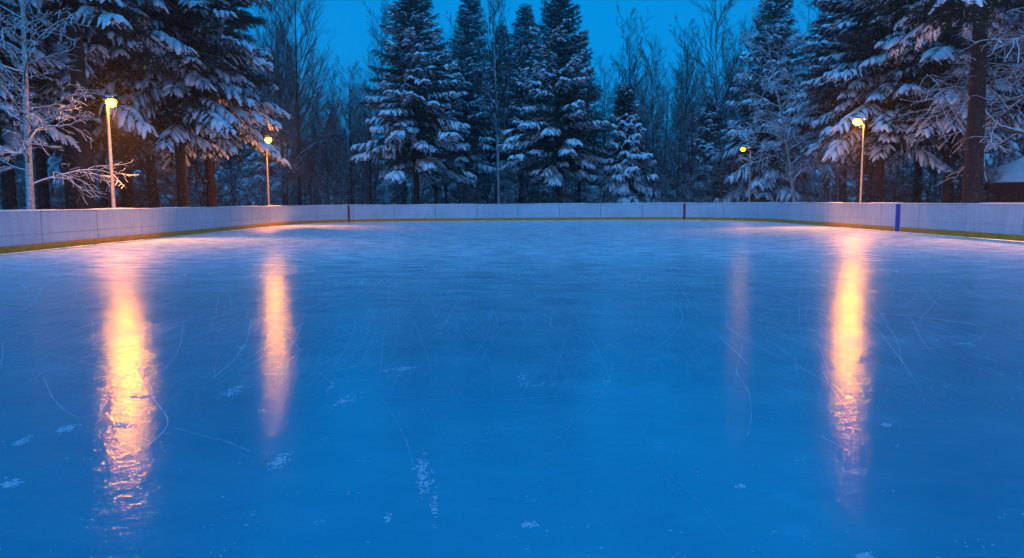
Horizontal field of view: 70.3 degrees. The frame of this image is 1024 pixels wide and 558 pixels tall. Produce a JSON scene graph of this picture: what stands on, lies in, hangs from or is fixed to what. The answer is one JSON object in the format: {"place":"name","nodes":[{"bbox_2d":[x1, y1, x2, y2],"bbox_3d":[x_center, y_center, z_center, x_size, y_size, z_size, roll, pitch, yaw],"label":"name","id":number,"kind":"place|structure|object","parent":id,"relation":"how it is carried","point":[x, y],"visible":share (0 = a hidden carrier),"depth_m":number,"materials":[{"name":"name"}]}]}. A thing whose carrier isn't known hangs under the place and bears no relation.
{"place":"outdoors","nodes":[
{"label":"outdoors","id":0,"kind":"place"},
{"bbox_2d":[0,220,1023,557],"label":"ice surface","id":1,"kind":"object","parent":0,"point":[948,470],"visible":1,"depth_m":5.15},
{"bbox_2d":[0,220,1019,254],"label":"ice shavings","id":2,"kind":"object","parent":1,"relation":"on","point":[408,221],"visible":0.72,"depth_m":30.48},
{"bbox_2d":[0,202,1023,253],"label":"rink boards","id":3,"kind":"object","parent":1,"relation":"on","point":[24,230],"visible":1,"depth_m":33.05,"materials":[{"name":"white plastic"}]},
{"bbox_2d":[0,275,1023,557],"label":"snow crumbs","id":4,"kind":"object","parent":1,"relation":"on","point":[426,483],"visible":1,"depth_m":3.77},
{"bbox_2d":[0,221,1023,532],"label":"skate marks","id":5,"kind":"object","parent":1,"relation":"on","point":[498,311],"visible":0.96,"depth_m":9.03},
{"bbox_2d":[6,202,1023,253],"bbox_3d":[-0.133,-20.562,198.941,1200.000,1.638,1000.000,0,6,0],"label":"snow ground","id":6,"kind":"structure","parent":0,"point":[508,220],"depth_m":31.14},
{"bbox_2d":[0,156,53,209],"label":"bare shrub","id":7,"kind":"object","parent":6,"relation":"on","point":[20,191],"visible":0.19,"depth_m":41.23,"materials":[{"name":"brown plant"}]},
{"bbox_2d":[0,0,95,155],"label":"pine tree","id":8,"kind":"object","parent":6,"relation":"on","point":[32,71],"visible":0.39,"depth_m":30.37,"materials":[{"name":"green plant"}]},
{"bbox_2d":[36,177,64,209],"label":"bare shrub","id":9,"kind":"object","parent":6,"relation":"on","point":[60,200],"visible":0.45,"depth_m":41.01,"materials":[{"name":"brown plant"}]},
{"bbox_2d":[0,4,133,209],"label":"pine tree","id":10,"kind":"object","parent":6,"relation":"on","point":[92,55],"visible":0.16,"depth_m":33.33,"materials":[{"name":"green plant"}]},
{"bbox_2d":[0,0,138,211],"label":"bare tree","id":11,"kind":"object","parent":6,"relation":"on","point":[26,143],"visible":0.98,"depth_m":26.52,"materials":[{"name":"white plant"}]},
{"bbox_2d":[19,123,140,211],"bbox_3d":[-26.965,-13.761,40.950,10.420,22.411,10.984,-3,7,-21],"label":"pine tree","id":12,"kind":"object","parent":6,"relation":"on","point":[41,164],"visible":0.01,"depth_m":41.44,"materials":[{"name":"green plant"}]},
{"bbox_2d":[0,0,175,210],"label":"pine tree","id":13,"kind":"object","parent":6,"relation":"on","point":[111,14],"visible":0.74,"depth_m":31.07,"materials":[{"name":"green plant"}]},
{"bbox_2d":[0,0,199,209],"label":"pine tree","id":14,"kind":"object","parent":6,"relation":"on","point":[142,126],"visible":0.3,"depth_m":33.55,"materials":[{"name":"green plant"}]},
{"bbox_2d":[56,147,145,209],"bbox_3d":[-24.286,-5.312,41.328,4.202,5.346,5.946,0,6,0],"label":"bare shrub","id":15,"kind":"object","parent":6,"relation":"on","point":[105,206],"visible":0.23,"depth_m":42.12,"materials":[{"name":"brown plant"}]},
{"bbox_2d":[103,96,116,207],"bbox_3d":[-14.903,-4.072,27.204,0.500,5.448,0.378,0,6,0],"label":"street lamp","id":16,"kind":"object","parent":6,"relation":"on","point":[110,101],"visible":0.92,"depth_m":27.08,"materials":[{"name":"metal"}]},
{"bbox_2d":[46,138,176,207],"bbox_3d":[-28.132,-13.739,48.600,10.350,20.755,10.144,2,6,18],"label":"pine tree","id":17,"kind":"object","parent":6,"relation":"on","point":[54,164],"visible":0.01,"depth_m":49.21,"materials":[{"name":"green plant"}]},
{"bbox_2d":[19,0,241,209],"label":"pine tree","id":18,"kind":"object","parent":6,"relation":"on","point":[126,196],"visible":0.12,"depth_m":38.20,"materials":[{"name":"green plant"}]},
{"bbox_2d":[132,168,170,207],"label":"bare shrub","id":19,"kind":"object","parent":6,"relation":"on","point":[136,193],"visible":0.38,"depth_m":43.27,"materials":[{"name":"brown plant"}]},
{"bbox_2d":[111,150,192,207],"bbox_3d":[-20.736,-5.575,42.071,4.482,5.701,6.341,-3,7,-27],"label":"bare shrub","id":20,"kind":"object","parent":6,"relation":"on","point":[155,186],"visible":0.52,"depth_m":42.53,"materials":[{"name":"brown plant"}]},
{"bbox_2d":[92,5,241,207],"bbox_3d":[-22.913,-14.247,44.872,11.018,22.544,11.241,-1,6,-9],"label":"pine tree","id":21,"kind":"object","parent":6,"relation":"on","point":[97,156],"depth_m":44.56,"materials":[{"name":"green plant"}]},
{"bbox_2d":[91,0,282,206],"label":"pine tree","id":22,"kind":"object","parent":6,"relation":"on","point":[210,118],"visible":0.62,"depth_m":37.50,"materials":[{"name":"green plant"}]},
{"bbox_2d":[114,0,292,206],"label":"pine tree","id":23,"kind":"object","parent":6,"relation":"on","point":[256,79],"visible":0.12,"depth_m":45.35,"materials":[{"name":"green plant"}]},
{"bbox_2d":[168,161,243,207],"bbox_3d":[-19.497,-5.606,47.589,4.960,4.460,3.506,-6,8,-43],"label":"bare shrub","id":24,"kind":"object","parent":6,"relation":"on","point":[202,193],"visible":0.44,"depth_m":47.25,"materials":[{"name":"brown plant"}]},
{"bbox_2d":[215,143,248,207],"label":"spruce tree","id":25,"kind":"object","parent":6,"relation":"on","point":[224,175],"visible":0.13,"depth_m":86.04,"materials":[{"name":"green plant"}]},
{"bbox_2d":[214,141,258,204],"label":"bare tree","id":26,"kind":"object","parent":6,"relation":"on","point":[230,164],"visible":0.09,"depth_m":70.36,"materials":[{"name":"brown plant"}]},
{"bbox_2d":[230,169,263,205],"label":"bare shrub","id":27,"kind":"object","parent":6,"relation":"on","point":[246,200],"visible":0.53,"depth_m":65.83,"materials":[{"name":"brown plant"}]},
{"bbox_2d":[219,166,279,207],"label":"bare shrub","id":28,"kind":"object","parent":6,"relation":"on","point":[235,198],"visible":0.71,"depth_m":56.26,"materials":[{"name":"brown plant"}]},
{"bbox_2d":[236,76,293,206],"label":"spruce tree","id":29,"kind":"object","parent":6,"relation":"on","point":[261,161],"visible":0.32,"depth_m":77.03,"materials":[{"name":"green plant"}]},
{"bbox_2d":[237,0,302,201],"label":"bare tree","id":30,"kind":"object","parent":6,"relation":"on","point":[256,28],"visible":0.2,"depth_m":76.76,"materials":[{"name":"brown plant"}]},
{"bbox_2d":[253,94,307,205],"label":"bare tree","id":31,"kind":"object","parent":6,"relation":"on","point":[288,171],"visible":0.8,"depth_m":51.44,"materials":[{"name":"brown plant"}]},
{"bbox_2d":[229,0,334,205],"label":"bare tree","id":32,"kind":"object","parent":6,"relation":"on","point":[278,67],"visible":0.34,"depth_m":61.38,"materials":[{"name":"brown plant"}]},
{"bbox_2d":[263,165,308,206],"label":"bare shrub","id":33,"kind":"object","parent":6,"relation":"on","point":[281,194],"visible":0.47,"depth_m":62.34,"materials":[{"name":"brown plant"}]},
{"bbox_2d":[269,67,327,179],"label":"bare tree","id":34,"kind":"object","parent":6,"relation":"on","point":[304,146],"visible":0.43,"depth_m":61.35,"materials":[{"name":"brown plant"}]},
{"bbox_2d":[300,113,320,204],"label":"bare tree","id":35,"kind":"object","parent":6,"relation":"on","point":[309,160],"visible":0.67,"depth_m":62.54,"materials":[{"name":"brown plant"}]},
{"bbox_2d":[285,49,340,203],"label":"bare tree","id":36,"kind":"object","parent":6,"relation":"on","point":[313,118],"visible":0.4,"depth_m":73.47,"materials":[{"name":"brown plant"}]},
{"bbox_2d":[266,0,364,204],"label":"bare tree","id":37,"kind":"object","parent":6,"relation":"on","point":[297,107],"visible":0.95,"depth_m":56.46,"materials":[{"name":"brown plant"}]},
{"bbox_2d":[296,160,354,204],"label":"bare shrub","id":38,"kind":"object","parent":6,"relation":"on","point":[317,193],"visible":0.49,"depth_m":65.76,"materials":[{"name":"brown plant"}]},
{"bbox_2d":[308,106,347,204],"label":"bare tree","id":39,"kind":"object","parent":6,"relation":"on","point":[328,167],"visible":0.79,"depth_m":60.43,"materials":[{"name":"brown plant"}]},
{"bbox_2d":[317,170,352,204],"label":"bare shrub","id":40,"kind":"object","parent":6,"relation":"on","point":[335,196],"visible":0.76,"depth_m":57.92,"materials":[{"name":"brown plant"}]},
{"bbox_2d":[319,62,351,204],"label":"bare tree","id":41,"kind":"object","parent":6,"relation":"on","point":[332,82],"visible":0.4,"depth_m":76.46,"materials":[{"name":"brown plant"}]},
{"bbox_2d":[316,110,366,200],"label":"bare tree","id":42,"kind":"object","parent":6,"relation":"on","point":[340,164],"visible":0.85,"depth_m":58.85,"materials":[{"name":"brown plant"}]},
{"bbox_2d":[319,52,371,204],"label":"bare tree","id":43,"kind":"object","parent":6,"relation":"on","point":[352,135],"visible":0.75,"depth_m":62.47,"materials":[{"name":"brown plant"}]},
{"bbox_2d":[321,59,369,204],"bbox_3d":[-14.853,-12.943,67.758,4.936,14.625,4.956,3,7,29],"label":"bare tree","id":44,"kind":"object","parent":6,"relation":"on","point":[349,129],"visible":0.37,"depth_m":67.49,"materials":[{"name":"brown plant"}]},
{"bbox_2d":[334,166,401,205],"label":"bare shrub","id":45,"kind":"object","parent":6,"relation":"on","point":[376,192],"visible":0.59,"depth_m":60.35,"materials":[{"name":"brown plant"}]},
{"bbox_2d":[334,63,404,204],"bbox_3d":[-11.037,-10.831,57.828,5.538,12.431,5.559,-1,6,-1],"label":"bare tree","id":46,"kind":"object","parent":6,"relation":"on","point":[369,175],"visible":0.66,"depth_m":57.42,"materials":[{"name":"brown plant"}]},
{"bbox_2d":[360,0,407,202],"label":"bare tree","id":47,"kind":"object","parent":6,"relation":"on","point":[384,16],"visible":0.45,"depth_m":87.41,"materials":[{"name":"brown wood"}]},
{"bbox_2d":[378,78,410,204],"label":"spruce tree","id":48,"kind":"object","parent":6,"relation":"on","point":[404,189],"visible":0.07,"depth_m":95.74,"materials":[{"name":"green plant"}]},
{"bbox_2d":[348,0,476,203],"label":"pine tree","id":49,"kind":"object","parent":6,"relation":"on","point":[418,99],"visible":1,"depth_m":55.61,"materials":[{"name":"green plant"}]},
{"bbox_2d":[406,179,459,203],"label":"spruce tree","id":50,"kind":"object","parent":6,"relation":"on","point":[421,191],"visible":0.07,"depth_m":77.50,"materials":[{"name":"green plant"}]},
{"bbox_2d":[408,43,461,203],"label":"pine tree","id":51,"kind":"object","parent":6,"relation":"on","point":[435,176],"visible":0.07,"depth_m":68.50,"materials":[{"name":"green plant"}]},
{"bbox_2d":[443,166,482,203],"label":"bare shrub","id":52,"kind":"object","parent":6,"relation":"on","point":[457,193],"visible":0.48,"depth_m":62.89,"materials":[{"name":"brown plant"}]},
{"bbox_2d":[433,0,500,203],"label":"pine tree","id":53,"kind":"object","parent":6,"relation":"on","point":[477,152],"visible":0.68,"depth_m":62.92,"materials":[{"name":"green plant"}]},
{"bbox_2d":[450,123,490,203],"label":"spruce tree","id":54,"kind":"object","parent":6,"relation":"on","point":[481,199],"visible":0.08,"depth_m":70.50,"materials":[{"name":"green plant"}]},
{"bbox_2d":[467,174,506,204],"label":"bare shrub","id":55,"kind":"object","parent":6,"relation":"on","point":[488,192],"visible":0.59,"depth_m":68.19,"materials":[{"name":"brown plant"}]},
{"bbox_2d":[445,0,530,204],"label":"bare tree","id":56,"kind":"object","parent":6,"relation":"on","point":[503,86],"visible":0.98,"depth_m":58.66,"materials":[{"name":"brown plant"}]},
{"bbox_2d":[22,81,962,205],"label":"distant wood","id":57,"kind":"object","parent":6,"relation":"on","point":[330,188],"visible":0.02,"depth_m":112.08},
{"bbox_2d":[473,25,526,203],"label":"pine tree","id":58,"kind":"object","parent":6,"relation":"on","point":[491,155],"visible":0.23,"depth_m":69.58,"materials":[{"name":"green plant"}]},
{"bbox_2d":[491,177,523,204],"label":"bare shrub","id":59,"kind":"object","parent":6,"relation":"on","point":[509,198],"visible":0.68,"depth_m":56.21,"materials":[{"name":"brown plant"}]},
{"bbox_2d":[488,3,550,203],"bbox_3d":[0.592,-14.911,65.647,6.610,19.067,6.528,3,7,27],"label":"pine tree","id":60,"kind":"object","parent":6,"relation":"on","point":[527,18],"visible":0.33,"depth_m":64.56,"materials":[{"name":"green plant"}]},
{"bbox_2d":[498,162,545,203],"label":"bare shrub","id":61,"kind":"object","parent":6,"relation":"on","point":[523,195],"visible":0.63,"depth_m":59.13,"materials":[{"name":"brown plant"}]},
{"bbox_2d":[494,0,616,202],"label":"pine tree","id":62,"kind":"object","parent":6,"relation":"on","point":[550,148],"visible":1,"depth_m":55.93,"materials":[{"name":"green plant"}]},
{"bbox_2d":[555,37,609,202],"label":"pine tree","id":63,"kind":"object","parent":6,"relation":"on","point":[579,186],"visible":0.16,"depth_m":64.14,"materials":[{"name":"green plant"}]},
{"bbox_2d":[592,56,617,158],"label":"bare tree","id":64,"kind":"object","parent":6,"relation":"on","point":[602,105],"visible":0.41,"depth_m":86.14,"materials":[{"name":"brown plant"}]},
{"bbox_2d":[578,162,636,202],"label":"bare shrub","id":65,"kind":"object","parent":6,"relation":"on","point":[610,194],"visible":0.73,"depth_m":55.66,"materials":[{"name":"brown plant"}]},
{"bbox_2d":[595,4,663,146],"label":"bare tree","id":66,"kind":"object","parent":6,"relation":"on","point":[629,69],"visible":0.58,"depth_m":70.08,"materials":[{"name":"brown plant"}]},
{"bbox_2d":[598,82,661,203],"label":"spruce tree","id":67,"kind":"object","parent":6,"relation":"on","point":[628,170],"visible":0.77,"depth_m":58.31,"materials":[{"name":"green plant"}]},
{"bbox_2d":[609,74,673,185],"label":"bare tree","id":68,"kind":"object","parent":6,"relation":"on","point":[654,103],"visible":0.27,"depth_m":66.22,"materials":[{"name":"brown plant"}]},
{"bbox_2d":[630,45,672,182],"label":"bare tree","id":69,"kind":"object","parent":6,"relation":"on","point":[658,97],"visible":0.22,"depth_m":93.66,"materials":[{"name":"brown plant"}]},
{"bbox_2d":[628,160,678,203],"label":"bare shrub","id":70,"kind":"object","parent":6,"relation":"on","point":[648,185],"visible":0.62,"depth_m":58.14,"materials":[{"name":"brown plant"}]},
{"bbox_2d":[632,24,676,146],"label":"bare tree","id":71,"kind":"object","parent":6,"relation":"on","point":[645,67],"visible":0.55,"depth_m":85.39,"materials":[{"name":"brown wood"}]},
{"bbox_2d":[636,62,681,195],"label":"bare tree","id":72,"kind":"object","parent":6,"relation":"on","point":[652,150],"visible":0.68,"depth_m":60.30,"materials":[{"name":"brown plant"}]},
{"bbox_2d":[642,60,707,179],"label":"bare tree","id":73,"kind":"object","parent":6,"relation":"on","point":[660,120],"visible":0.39,"depth_m":72.56,"materials":[{"name":"brown plant"}]},
{"bbox_2d":[647,95,708,202],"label":"bare tree","id":74,"kind":"object","parent":6,"relation":"on","point":[674,171],"visible":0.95,"depth_m":58.58,"materials":[{"name":"brown plant"}]},
{"bbox_2d":[651,15,717,152],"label":"bare tree","id":75,"kind":"object","parent":6,"relation":"on","point":[680,79],"visible":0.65,"depth_m":70.34,"materials":[{"name":"brown plant"}]},
{"bbox_2d":[665,38,709,150],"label":"bare tree","id":76,"kind":"object","parent":6,"relation":"on","point":[685,87],"visible":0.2,"depth_m":82.41,"materials":[{"name":"brown wood"}]},
{"bbox_2d":[670,171,711,202],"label":"bare shrub","id":77,"kind":"object","parent":6,"relation":"on","point":[696,187],"visible":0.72,"depth_m":55.60,"materials":[{"name":"brown plant"}]},
{"bbox_2d":[658,71,727,202],"bbox_3d":[14.514,-10.887,59.030,4.856,11.948,4.874,-2,6,-15],"label":"bare tree","id":78,"kind":"object","parent":6,"relation":"on","point":[692,145],"visible":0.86,"depth_m":58.93,"materials":[{"name":"brown plant"}]},
{"bbox_2d":[666,104,738,202],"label":"spruce tree","id":79,"kind":"object","parent":6,"relation":"on","point":[711,117],"visible":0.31,"depth_m":64.10,"materials":[{"name":"green plant"}]},
{"bbox_2d":[667,0,745,142],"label":"bare tree","id":80,"kind":"object","parent":6,"relation":"on","point":[715,83],"visible":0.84,"depth_m":64.37,"materials":[{"name":"brown wood"}]},
{"bbox_2d":[700,133,730,197],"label":"tree","id":81,"kind":"object","parent":6,"relation":"on","point":[718,176],"visible":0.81,"depth_m":58.12,"materials":[{"name":"brown plant"}]},
{"bbox_2d":[688,152,761,202],"bbox_3d":[16.294,-7.366,57.285,4.363,5.550,6.172,-3,6,-20],"label":"bare shrub","id":82,"kind":"object","parent":6,"relation":"on","point":[715,191],"visible":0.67,"depth_m":57.68,"materials":[{"name":"brown plant"}]},
{"bbox_2d":[707,14,761,159],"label":"bare tree","id":83,"kind":"object","parent":6,"relation":"on","point":[731,93],"visible":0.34,"depth_m":71.95,"materials":[{"name":"brown plant"}]},
{"bbox_2d":[719,6,761,152],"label":"bare tree","id":84,"kind":"object","parent":6,"relation":"on","point":[754,16],"visible":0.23,"depth_m":83.93,"materials":[{"name":"brown wood"}]},
{"bbox_2d":[730,165,769,201],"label":"bare shrub","id":85,"kind":"object","parent":6,"relation":"on","point":[742,191],"visible":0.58,"depth_m":56.59,"materials":[{"name":"brown plant"}]},
{"bbox_2d":[698,0,822,203],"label":"spruce tree","id":86,"kind":"object","parent":6,"relation":"on","point":[803,185],"visible":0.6,"depth_m":57.83,"materials":[{"name":"green plant"}]},
{"bbox_2d":[721,7,870,201],"bbox_3d":[18.543,-10.542,47.769,9.325,13.724,6.551,0,6,0],"label":"birch tree","id":87,"kind":"object","parent":6,"relation":"on","point":[783,130],"visible":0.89,"depth_m":47.07,"materials":[{"name":"white plant"}]},
{"bbox_2d":[787,0,839,170],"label":"bare tree","id":88,"kind":"object","parent":6,"relation":"on","point":[818,13],"visible":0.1,"depth_m":64.19,"materials":[{"name":"brown plant"}]},
{"bbox_2d":[806,171,849,203],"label":"bare shrub","id":89,"kind":"object","parent":6,"relation":"on","point":[825,193],"visible":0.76,"depth_m":47.40,"materials":[{"name":"brown plant"}]},
{"bbox_2d":[813,82,857,203],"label":"spruce tree","id":90,"kind":"object","parent":6,"relation":"on","point":[825,174],"visible":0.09,"depth_m":87.75,"materials":[{"name":"green plant"}]},
{"bbox_2d":[814,163,859,202],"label":"bare shrub","id":91,"kind":"object","parent":6,"relation":"on","point":[841,192],"visible":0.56,"depth_m":51.30,"materials":[{"name":"brown plant"}]},
{"bbox_2d":[776,0,908,202],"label":"pine tree","id":92,"kind":"object","parent":6,"relation":"on","point":[826,45],"visible":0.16,"depth_m":52.75,"materials":[{"name":"green plant"}]},
{"bbox_2d":[853,115,866,202],"bbox_3d":[16.855,-5.197,35.453,0.638,5.530,0.374,0,6,0],"label":"street lamp","id":93,"kind":"object","parent":6,"relation":"on","point":[858,119],"visible":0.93,"depth_m":35.30,"materials":[{"name":"metal"}]},
{"bbox_2d":[842,150,899,202],"bbox_3d":[22.546,-5.868,45.546,3.676,5.142,3.669,2,7,23],"label":"bare shrub","id":94,"kind":"object","parent":6,"relation":"on","point":[871,186],"visible":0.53,"depth_m":45.38,"materials":[{"name":"brown plant"}]},
{"bbox_2d":[797,0,962,201],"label":"pine tree","id":95,"kind":"object","parent":6,"relation":"on","point":[862,38],"visible":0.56,"depth_m":41.37,"materials":[{"name":"green plant"}]},
{"bbox_2d":[850,158,929,202],"bbox_3d":[29.181,-7.132,55.642,4.117,5.238,5.825,-6,8,-44],"label":"bare shrub","id":96,"kind":"object","parent":6,"relation":"on","point":[899,184],"visible":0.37,"depth_m":55.03,"materials":[{"name":"brown plant"}]},
{"bbox_2d":[871,160,912,202],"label":"bare shrub","id":97,"kind":"object","parent":6,"relation":"on","point":[896,189],"visible":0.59,"depth_m":44.64,"materials":[{"name":"brown plant"}]},
{"bbox_2d":[849,35,994,202],"bbox_3d":[27.835,-13.675,48.871,9.697,19.783,9.198,-2,6,-12],"label":"pine tree","id":98,"kind":"object","parent":6,"relation":"on","point":[919,171],"visible":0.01,"depth_m":49.44,"materials":[{"name":"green plant"}]},
{"bbox_2d":[890,147,957,202],"bbox_3d":[28.131,-6.415,48.245,6.015,5.408,4.251,-5,8,-39],"label":"bare shrub","id":99,"kind":"object","parent":6,"relation":"on","point":[929,185],"visible":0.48,"depth_m":47.97,"materials":[{"name":"brown plant"}]},
{"bbox_2d":[849,0,1023,204],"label":"pine tree","id":100,"kind":"object","parent":6,"relation":"on","point":[944,53],"visible":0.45,"depth_m":38.57,"materials":[{"name":"green plant"}]},
{"bbox_2d":[866,0,1023,204],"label":"pine tree","id":101,"kind":"object","parent":6,"relation":"on","point":[972,17],"visible":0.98,"depth_m":30.48,"materials":[{"name":"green plant"}]},
{"bbox_2d":[899,0,1023,185],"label":"bare tree","id":102,"kind":"object","parent":6,"relation":"on","point":[1017,41],"visible":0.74,"depth_m":32.19,"materials":[{"name":"white plant"}]},
{"bbox_2d":[953,155,1016,202],"bbox_3d":[25.984,-4.883,40.182,2.960,4.141,2.954,3,7,30],"label":"bare shrub","id":103,"kind":"object","parent":6,"relation":"on","point":[987,183],"visible":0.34,"depth_m":39.77,"materials":[{"name":"brown plant"}]},
{"bbox_2d":[983,157,1023,204],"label":"wooden hut","id":104,"kind":"object","parent":6,"relation":"on","point":[1012,176],"visible":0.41,"depth_m":40.03,"materials":[{"name":"brown wood"}]},
{"bbox_2d":[984,14,1023,170],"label":"pine tree","id":105,"kind":"object","parent":6,"relation":"on","point":[1019,139],"visible":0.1,"depth_m":54.28,"materials":[{"name":"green plant"}]},
{"bbox_2d":[202,0,1013,191],"label":"sky","id":106,"kind":"structure","parent":0,"point":[350,41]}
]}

